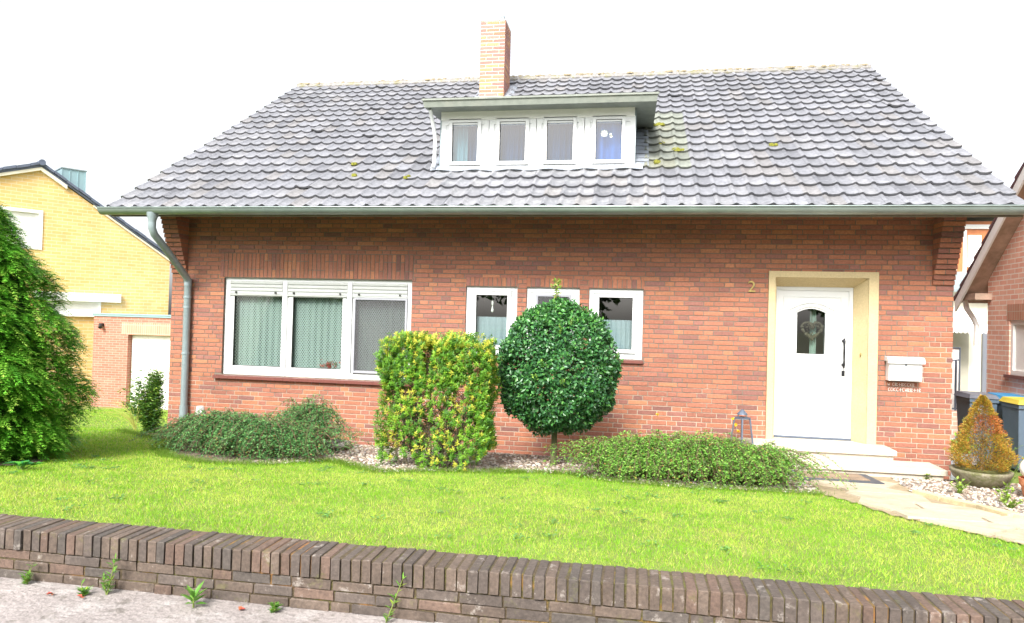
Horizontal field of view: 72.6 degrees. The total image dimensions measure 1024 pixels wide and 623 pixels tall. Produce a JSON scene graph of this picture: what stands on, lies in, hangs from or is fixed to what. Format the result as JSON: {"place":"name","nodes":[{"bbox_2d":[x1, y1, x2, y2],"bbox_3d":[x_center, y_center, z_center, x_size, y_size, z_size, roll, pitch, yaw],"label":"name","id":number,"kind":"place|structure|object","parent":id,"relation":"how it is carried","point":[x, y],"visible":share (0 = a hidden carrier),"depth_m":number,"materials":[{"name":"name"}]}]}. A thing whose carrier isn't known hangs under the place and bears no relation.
{"place":"outdoors","nodes":[
{"label":"outdoors","id":0,"kind":"place"},
{"bbox_2d":[195,406,204,416],"bbox_3d":[-4.326,1.526,9.662,0.132,0.430,0.130,1,-1,10],"label":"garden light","id":1,"kind":"object","parent":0,"point":[201,407],"visible":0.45,"depth_m":9.62,"materials":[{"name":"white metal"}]},
{"bbox_2d":[0,577,441,622],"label":"pavement","id":2,"kind":"structure","parent":0,"point":[31,601],"depth_m":3.43,"materials":[{"name":"grey concrete"}]},
{"bbox_2d":[18,562,36,583],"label":"weed","id":3,"kind":"object","parent":2,"relation":"on","point":[27,578],"visible":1,"depth_m":3.70,"materials":[{"name":"green plant"}]},
{"bbox_2d":[75,579,93,595],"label":"weed","id":4,"kind":"object","parent":2,"relation":"on","point":[84,591],"visible":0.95,"depth_m":3.57,"materials":[{"name":"green plant"}]},
{"bbox_2d":[99,554,119,594],"bbox_3d":[-2.070,1.359,3.590,0.121,0.221,0.084,1,-1,10],"label":"weed","id":5,"kind":"object","parent":2,"relation":"on","point":[109,582],"visible":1,"depth_m":3.59,"materials":[{"name":"green plant"}]},
{"bbox_2d":[180,581,206,607],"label":"weed","id":6,"kind":"object","parent":2,"relation":"on","point":[192,597],"visible":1,"depth_m":3.47,"materials":[{"name":"green plant"}]},
{"bbox_2d":[268,601,282,612],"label":"weed","id":7,"kind":"object","parent":2,"relation":"on","point":[274,606],"visible":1,"depth_m":3.43,"materials":[{"name":"green plant"}]},
{"bbox_2d":[383,573,406,622],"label":"weed","id":8,"kind":"object","parent":2,"relation":"on","point":[389,614],"visible":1,"depth_m":3.35,"materials":[{"name":"green plant"}]},
{"bbox_2d":[0,405,1023,600],"bbox_3d":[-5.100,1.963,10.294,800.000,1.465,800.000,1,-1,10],"label":"lawn","id":9,"kind":"structure","parent":0,"point":[704,572],"depth_m":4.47,"materials":[{"name":"green plant"}]},
{"bbox_2d":[2,460,41,469],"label":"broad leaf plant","id":10,"kind":"object","parent":9,"relation":"on","point":[24,463],"visible":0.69,"depth_m":5.86,"materials":[{"name":"green plant"}]},
{"bbox_2d":[0,452,48,464],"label":"soil bed","id":11,"kind":"object","parent":9,"relation":"on","point":[33,457],"visible":0.31,"depth_m":6.37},
{"bbox_2d":[0,201,104,461],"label":"conifer","id":12,"kind":"object","parent":11,"relation":"on","point":[29,419],"visible":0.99,"depth_m":6.55,"materials":[{"name":"green plant"}]},
{"bbox_2d":[0,159,169,404],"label":"yellow house","id":13,"kind":"structure","parent":9,"relation":"on","point":[100,263],"depth_m":19.77,"materials":[{"name":"brick"}]},
{"bbox_2d":[2,206,42,249],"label":"window","id":14,"kind":"structure","parent":13,"relation":"in","point":[32,220],"depth_m":18.91,"materials":[{"name":"white paint"}]},
{"bbox_2d":[48,300,100,316],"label":"window","id":15,"kind":"structure","parent":13,"relation":"in","point":[78,308],"depth_m":19.75,"materials":[{"name":"white paint"}]},
{"bbox_2d":[98,398,140,430],"bbox_3d":[-5.704,1.513,10.220,0.711,0.535,0.463,2,-1,0],"label":"long grass clump","id":16,"kind":"object","parent":9,"relation":"on","point":[127,417],"visible":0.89,"depth_m":10.20,"materials":[{"name":"green plant"}]},
{"bbox_2d":[91,313,170,409],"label":"garage","id":17,"kind":"structure","parent":9,"relation":"on","point":[124,345],"depth_m":19.46,"materials":[{"name":"brick"}]},
{"bbox_2d":[130,335,169,409],"bbox_3d":[-9.650,1.750,19.385,2.080,2.170,0.048,1,-1,10],"label":"garage door","id":18,"kind":"structure","parent":17,"relation":"in","point":[151,352],"depth_m":19.46,"materials":[{"name":"white paint"}]},
{"bbox_2d":[117,368,168,432],"bbox_3d":[-5.544,1.355,10.452,0.755,1.018,0.646,2,-1,-14],"label":"bamboo shrub","id":19,"kind":"object","parent":9,"relation":"on","point":[149,410],"visible":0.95,"depth_m":10.40,"materials":[{"name":"green plant"}]},
{"bbox_2d":[115,428,834,496],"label":"edge grass","id":20,"kind":"structure","parent":9,"relation":"on","point":[338,461],"depth_m":6.89,"materials":[{"name":"green plant"}]},
{"bbox_2d":[0,514,1023,622],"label":"garden wall","id":21,"kind":"structure","parent":9,"relation":"on","point":[442,587],"depth_m":3.40,"materials":[{"name":"brick"}]},
{"bbox_2d":[5,454,1018,572],"bbox_3d":[-0.492,1.412,5.305,7.834,0.278,2.962,1,-1,10],"label":"clover","id":22,"kind":"object","parent":9,"relation":"on","point":[441,511],"visible":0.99,"depth_m":5.03,"materials":[{"name":"green plant"}]},
{"bbox_2d":[97,16,1023,479],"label":"house","id":23,"kind":"structure","parent":9,"relation":"on","point":[715,236],"depth_m":9.39,"materials":[{"name":"brick"}]},
{"bbox_2d":[234,288,281,365],"bbox_3d":[-3.683,0.257,10.236,0.870,1.210,0.039,1,-1,10],"label":"lace curtain","id":24,"kind":"object","parent":23,"relation":"hanging from","point":[247,306],"visible":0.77,"depth_m":10.24,"materials":[{"name":"grey fabric"}]},
{"bbox_2d":[293,289,341,368],"bbox_3d":[-2.772,0.279,10.078,0.980,1.210,0.039,1,-1,10],"label":"lace curtain","id":25,"kind":"object","parent":23,"relation":"hanging from","point":[316,334],"visible":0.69,"depth_m":10.09,"materials":[{"name":"grey fabric"}]},
{"bbox_2d":[223,278,411,379],"bbox_3d":[-2.803,0.242,9.995,2.849,1.404,0.106,1,-1,10],"label":"window","id":26,"kind":"structure","parent":23,"relation":"in","point":[369,313],"depth_m":9.91,"materials":[{"name":"white plastic"}]},
{"bbox_2d":[320,359,340,368],"bbox_3d":[-2.628,0.788,10.043,0.357,0.208,0.102,1,-1,10],"label":"flower pot","id":27,"kind":"object","parent":23,"relation":"on","point":[328,365],"visible":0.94,"depth_m":10.03,"materials":[{"name":"ceramic"}]},
{"bbox_2d":[453,126,467,161],"bbox_3d":[-0.756,-2.390,9.976,0.260,0.690,0.047,1,-1,10],"label":"curtain","id":28,"kind":"object","parent":23,"relation":"hanging from","point":[460,143],"visible":0.66,"depth_m":9.97,"materials":[{"name":"fabric"}]},
{"bbox_2d":[441,119,489,170],"bbox_3d":[-0.664,-2.343,9.843,0.682,0.727,0.090,1,-1,10],"label":"window","id":29,"kind":"structure","parent":23,"relation":"in","point":[482,125],"depth_m":9.81,"materials":[{"name":"white plastic"}]},
{"bbox_2d":[467,126,476,160],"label":"curtain","id":30,"kind":"object","parent":23,"relation":"hanging from","point":[472,144],"visible":0.31,"depth_m":10.01,"materials":[{"name":"white fabric"}]},
{"bbox_2d":[476,316,506,344],"bbox_3d":[-0.269,0.293,9.614,0.470,0.440,0.019,1,-1,10],"label":"cafe curtain","id":31,"kind":"object","parent":23,"relation":"hanging from","point":[495,327],"visible":0.67,"depth_m":9.62,"materials":[{"name":"white fabric"}]},
{"bbox_2d":[466,287,516,353],"bbox_3d":[-0.280,0.126,9.554,0.706,0.918,0.090,1,-1,10],"label":"window","id":32,"kind":"structure","parent":23,"relation":"in","point":[472,292],"depth_m":9.54,"materials":[{"name":"white plastic"}]},
{"bbox_2d":[500,125,524,160],"bbox_3d":[0.034,-2.370,9.880,0.490,0.690,0.065,1,-1,10],"label":"curtain","id":33,"kind":"object","parent":23,"relation":"hanging from","point":[512,142],"visible":0.56,"depth_m":9.89,"materials":[{"name":"white fabric"}]},
{"bbox_2d":[488,117,536,169],"bbox_3d":[0.006,-2.327,9.727,0.662,0.727,0.090,1,-1,10],"label":"window","id":34,"kind":"structure","parent":23,"relation":"in","point":[530,124],"depth_m":9.69,"materials":[{"name":"white plastic"}]},
{"bbox_2d":[527,288,579,351],"bbox_3d":[0.548,0.146,9.406,0.709,0.918,0.098,1,-1,10],"label":"window","id":35,"kind":"structure","parent":23,"relation":"in","point":[535,296],"depth_m":9.39,"materials":[{"name":"white plastic"}]},
{"bbox_2d":[547,124,572,159],"bbox_3d":[0.686,-2.355,9.747,0.480,0.690,0.073,1,-1,10],"label":"curtain","id":36,"kind":"object","parent":23,"relation":"hanging from","point":[559,141],"visible":0.52,"depth_m":9.75,"materials":[{"name":"white fabric"}]},
{"bbox_2d":[536,116,584,169],"bbox_3d":[0.664,-2.311,9.613,0.657,0.727,0.090,1,-1,10],"label":"window","id":37,"kind":"structure","parent":23,"relation":"in","point":[542,123],"depth_m":9.58,"materials":[{"name":"white plastic"}]},
{"bbox_2d":[596,123,621,159],"bbox_3d":[1.336,-2.340,9.607,0.490,0.690,0.067,1,-1,10],"label":"curtain","id":38,"kind":"object","parent":23,"relation":"hanging from","point":[608,147],"visible":0.52,"depth_m":9.60,"materials":[{"name":"white fabric"}]},
{"bbox_2d":[584,115,635,168],"bbox_3d":[1.331,-2.295,9.497,0.682,0.727,0.090,1,-1,10],"label":"window","id":39,"kind":"structure","parent":23,"relation":"in","point":[628,128],"depth_m":9.45,"materials":[{"name":"white plastic"}]},
{"bbox_2d":[589,289,642,359],"bbox_3d":[1.376,0.166,9.267,0.707,0.918,0.090,1,-1,10],"label":"window","id":40,"kind":"structure","parent":23,"relation":"in","point":[635,352],"depth_m":9.20,"materials":[{"name":"white plastic"}]},
{"bbox_2d":[602,320,631,348],"bbox_3d":[1.381,0.333,9.328,0.480,0.440,0.026,1,-1,10],"label":"cafe curtain","id":41,"kind":"object","parent":23,"relation":"hanging from","point":[621,333],"visible":0.52,"depth_m":9.31,"materials":[{"name":"white fabric"}]},
{"bbox_2d":[800,309,823,340],"bbox_3d":[3.895,0.148,9.056,0.295,0.464,0.057,1,-1,10],"label":"heart wreath","id":42,"kind":"object","parent":23,"relation":"attached to","point":[811,337],"visible":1,"depth_m":9.04,"materials":[{"name":"beige wicker"}]},
{"bbox_2d":[809,309,816,353],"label":"door curtain","id":43,"kind":"object","parent":23,"relation":"hanging from","point":[812,344],"depth_m":9.11,"materials":[{"name":"fabric"}]},
{"bbox_2d":[774,286,852,440],"bbox_3d":[3.874,0.658,8.996,0.950,1.950,0.123,1,-1,10],"label":"front door","id":44,"kind":"structure","parent":23,"relation":"in","point":[812,392],"depth_m":8.99,"materials":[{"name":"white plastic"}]},
{"bbox_2d":[772,437,864,443],"bbox_3d":[3.881,1.684,8.871,1.300,0.099,0.246,1,-1,10],"label":"door base","id":45,"kind":"structure","parent":23,"relation":"in","point":[782,438],"depth_m":8.85,"materials":[{"name":"stone"}]},
{"bbox_2d":[884,356,925,381],"bbox_3d":[4.800,0.702,8.530,0.417,0.292,0.146,1,-1,10],"label":"letterbox","id":46,"kind":"object","parent":23,"relation":"attached to","point":[903,368],"visible":1,"depth_m":8.49,"materials":[{"name":"white metal"}]},
{"bbox_2d":[147,433,1023,513],"bbox_3d":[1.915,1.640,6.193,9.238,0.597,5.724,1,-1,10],"label":"gravel","id":47,"kind":"structure","parent":9,"relation":"on","point":[520,464],"depth_m":7.36,"materials":[{"name":"grey gravel"}]},
{"bbox_2d":[129,407,377,462],"bbox_3d":[-2.993,1.339,7.894,2.870,0.551,1.653,1,-1,10],"label":"ground cover shrub","id":48,"kind":"object","parent":47,"relation":"on","point":[235,432],"visible":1,"depth_m":7.47,"materials":[{"name":"green plant"}]},
{"bbox_2d":[268,393,361,450],"bbox_3d":[-2.423,1.325,8.383,1.537,0.661,0.893,1,-1,31],"label":"ground cover shrub","id":49,"kind":"object","parent":47,"relation":"on","point":[310,411],"visible":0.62,"depth_m":8.20,"materials":[{"name":"green plant"}]},
{"bbox_2d":[322,439,350,449],"bbox_3d":[-2.163,1.624,8.454,0.410,0.120,0.407,1,-1,10],"label":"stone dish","id":50,"kind":"object","parent":47,"relation":"on","point":[340,445],"visible":0.5,"depth_m":8.32,"materials":[{"name":"grey stone"}]},
{"bbox_2d":[370,330,503,472],"bbox_3d":[-0.768,0.920,7.257,1.293,1.481,0.625,1,-1,10],"label":"square shrub","id":51,"kind":"object","parent":47,"relation":"on","point":[453,374],"visible":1,"depth_m":7.08,"materials":[{"name":"green plant"}]},
{"bbox_2d":[496,278,623,464],"bbox_3d":[0.525,0.701,7.831,1.455,2.155,1.331,1,-1,10],"label":"round tree","id":52,"kind":"object","parent":47,"relation":"on","point":[589,391],"visible":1,"depth_m":7.46,"materials":[{"name":"green plant"}]},
{"bbox_2d":[540,429,856,490],"bbox_3d":[1.815,1.456,7.091,3.090,0.535,1.293,1,-1,10],"label":"ground cover shrub","id":53,"kind":"object","parent":47,"relation":"on","point":[636,456],"visible":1,"depth_m":6.80,"materials":[{"name":"green plant"}]},
{"bbox_2d":[731,417,739,440],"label":"yellow flower","id":54,"kind":"object","parent":47,"relation":"on","point":[735,424],"visible":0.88,"depth_m":8.02,"materials":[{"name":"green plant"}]},
{"bbox_2d":[731,409,753,444],"bbox_3d":[2.740,1.523,8.318,0.258,0.710,0.258,2,-1,-28],"label":"lantern","id":55,"kind":"object","parent":47,"relation":"on","point":[742,412],"visible":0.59,"depth_m":8.28,"materials":[{"name":"grey metal"}]},
{"bbox_2d":[912,490,946,500],"bbox_3d":[3.893,1.745,6.497,0.100,0.131,0.350,2,-1,-6],"label":"edging stone","id":56,"kind":"object","parent":47,"relation":"on","point":[929,495],"visible":0.43,"depth_m":6.47,"materials":[{"name":"beige stone"}]},
{"bbox_2d":[950,476,969,493],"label":"gravel weed","id":57,"kind":"object","parent":47,"relation":"on","point":[960,487],"visible":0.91,"depth_m":6.87,"materials":[{"name":"green plant"}]},
{"bbox_2d":[940,497,983,507],"bbox_3d":[3.936,1.704,6.094,0.100,0.136,0.413,2,-1,-6],"label":"edging stone","id":58,"kind":"object","parent":47,"relation":"on","point":[959,502],"visible":0.43,"depth_m":6.08,"materials":[{"name":"beige stone"}]},
{"bbox_2d":[949,464,1013,488],"bbox_3d":[4.984,1.771,7.418,0.580,0.188,0.580,1,-1,10],"label":"planter bowl","id":59,"kind":"object","parent":47,"relation":"on","point":[989,479],"visible":0.81,"depth_m":7.25,"materials":[{"name":"stone"}]},
{"bbox_2d":[943,394,1023,471],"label":"dwarf conifer","id":60,"kind":"object","parent":59,"relation":"on","point":[984,402],"visible":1,"depth_m":7.36,"materials":[{"name":"orange plant"}]},
{"bbox_2d":[973,429,1021,465],"bbox_3d":[5.261,1.564,7.653,0.455,0.674,0.396,1,-1,10],"label":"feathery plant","id":61,"kind":"object","parent":47,"relation":"on","point":[993,446],"visible":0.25,"depth_m":7.64,"materials":[{"name":"green plant"}]},
{"bbox_2d":[976,505,1019,516],"bbox_3d":[3.955,1.659,5.682,0.100,0.136,0.380,2,-1,1],"label":"edging stone","id":62,"kind":"object","parent":47,"relation":"on","point":[999,511],"visible":0.43,"depth_m":5.66,"materials":[{"name":"beige stone"}]},
{"bbox_2d":[993,482,1014,502],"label":"gravel weed","id":63,"kind":"object","parent":47,"relation":"on","point":[1006,495],"visible":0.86,"depth_m":6.35,"materials":[{"name":"green plant"}]},
{"bbox_2d":[992,491,1022,508],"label":"gravel weed","id":64,"kind":"object","parent":47,"relation":"on","point":[1010,504],"visible":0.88,"depth_m":6.01,"materials":[{"name":"green plant"}]},
{"bbox_2d":[1007,456,1023,485],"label":"feathery plant","id":65,"kind":"object","parent":47,"relation":"on","point":[1010,482],"visible":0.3,"depth_m":7.42,"materials":[{"name":"green plant"}]},
{"bbox_2d":[1013,514,1023,519],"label":"edging stone","id":66,"kind":"object","parent":47,"relation":"on","point":[1019,516],"visible":0.4,"depth_m":5.41,"materials":[{"name":"beige stone"}]},
{"bbox_2d":[1018,476,1023,496],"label":"terracotta pot","id":67,"kind":"object","parent":47,"relation":"on","point":[1021,480],"visible":0.95,"depth_m":6.79,"materials":[{"name":"orange ceramic"}]},
{"bbox_2d":[1019,460,1023,475],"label":"garden ball","id":68,"kind":"object","parent":67,"relation":"in","point":[1021,467],"visible":1,"depth_m":6.78,"materials":[{"name":"white ceramic"}]},
{"bbox_2d":[951,411,957,439],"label":"brick wall","id":69,"kind":"structure","parent":9,"relation":"on","point":[954,427],"depth_m":12.51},
{"bbox_2d":[952,359,959,410],"bbox_3d":[7.711,1.710,13.058,1.222,1.683,0.040,1,-1,10],"label":"handrail","id":70,"kind":"object","parent":9,"relation":"on","point":[955,386],"visible":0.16,"depth_m":12.96,"materials":[{"name":"grey metal"}]},
{"bbox_2d":[952,347,960,410],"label":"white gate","id":71,"kind":"structure","parent":9,"relation":"on","point":[956,352],"depth_m":13.52,"materials":[{"name":"metal"}]},
{"bbox_2d":[950,452,976,479],"bbox_3d":[5.586,1.945,8.761,0.305,0.344,0.400,1,-1,10],"label":"zinc planter","id":72,"kind":"object","parent":9,"relation":"on","point":[952,477],"visible":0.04,"depth_m":8.59,"materials":[{"name":"silver metal"}]},
{"bbox_2d":[953,217,994,392],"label":"white house","id":73,"kind":"structure","parent":9,"relation":"on","point":[973,372],"depth_m":19.39,"materials":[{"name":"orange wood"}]},
{"bbox_2d":[956,224,989,272],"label":"window","id":74,"kind":"structure","parent":73,"relation":"in","point":[971,246],"depth_m":19.69,"materials":[{"name":"white paint"}]},
{"bbox_2d":[981,332,986,392],"bbox_3d":[13.111,1.793,19.273,0.240,2.900,0.090,1,-1,10],"label":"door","id":75,"kind":"structure","parent":73,"relation":"in","point":[983,336],"depth_m":19.25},
{"bbox_2d":[954,391,999,461],"bbox_3d":[6.949,1.736,10.459,0.410,1.043,0.550,1,-1,10],"label":"wheelie bin","id":76,"kind":"object","parent":9,"relation":"on","point":[965,400],"visible":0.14,"depth_m":10.34,"materials":[{"name":"plastic"}]},
{"bbox_2d":[954,162,1023,395],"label":"neighbour house","id":77,"kind":"structure","parent":9,"relation":"on","point":[994,278],"depth_m":10.77,"materials":[{"name":"red brick"}]},
{"bbox_2d":[1010,320,1023,375],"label":"window","id":78,"kind":"structure","parent":77,"relation":"in","point":[1017,326],"depth_m":10.48,"materials":[{"name":"white paint"}]},
{"bbox_2d":[988,392,1023,460],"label":"wheelie bin","id":79,"kind":"object","parent":9,"relation":"on","point":[999,406],"visible":0.01,"depth_m":10.24,"materials":[{"name":"plastic"}]},
{"bbox_2d":[999,396,1023,469],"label":"wheelie bin","id":80,"kind":"object","parent":9,"relation":"on","point":[1013,415],"visible":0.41,"depth_m":9.61,"materials":[{"name":"plastic"}]},
{"bbox_2d":[0,0,1023,314],"label":"sky","id":81,"kind":"structure","parent":0,"point":[119,92],"materials":[{"name":"white"}]},
{"bbox_2d":[808,476,1023,544],"bbox_3d":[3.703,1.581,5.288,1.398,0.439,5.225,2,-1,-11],"label":"path paving","id":82,"kind":"structure","parent":0,"point":[909,504],"depth_m":5.60,"materials":[{"name":"beige stone"}]},
{"bbox_2d":[789,470,884,483],"bbox_3d":[3.477,1.790,7.541,0.830,0.050,0.590,1,-1,10],"label":"doormat","id":83,"kind":"object","parent":82,"relation":"on","point":[859,478],"visible":0.61,"depth_m":7.41,"materials":[{"name":"rubber"}]},
{"bbox_2d":[951,432,979,453],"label":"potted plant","id":84,"kind":"object","parent":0,"point":[961,443],"visible":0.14,"depth_m":8.71,"materials":[{"name":"green plant"}]}
]}

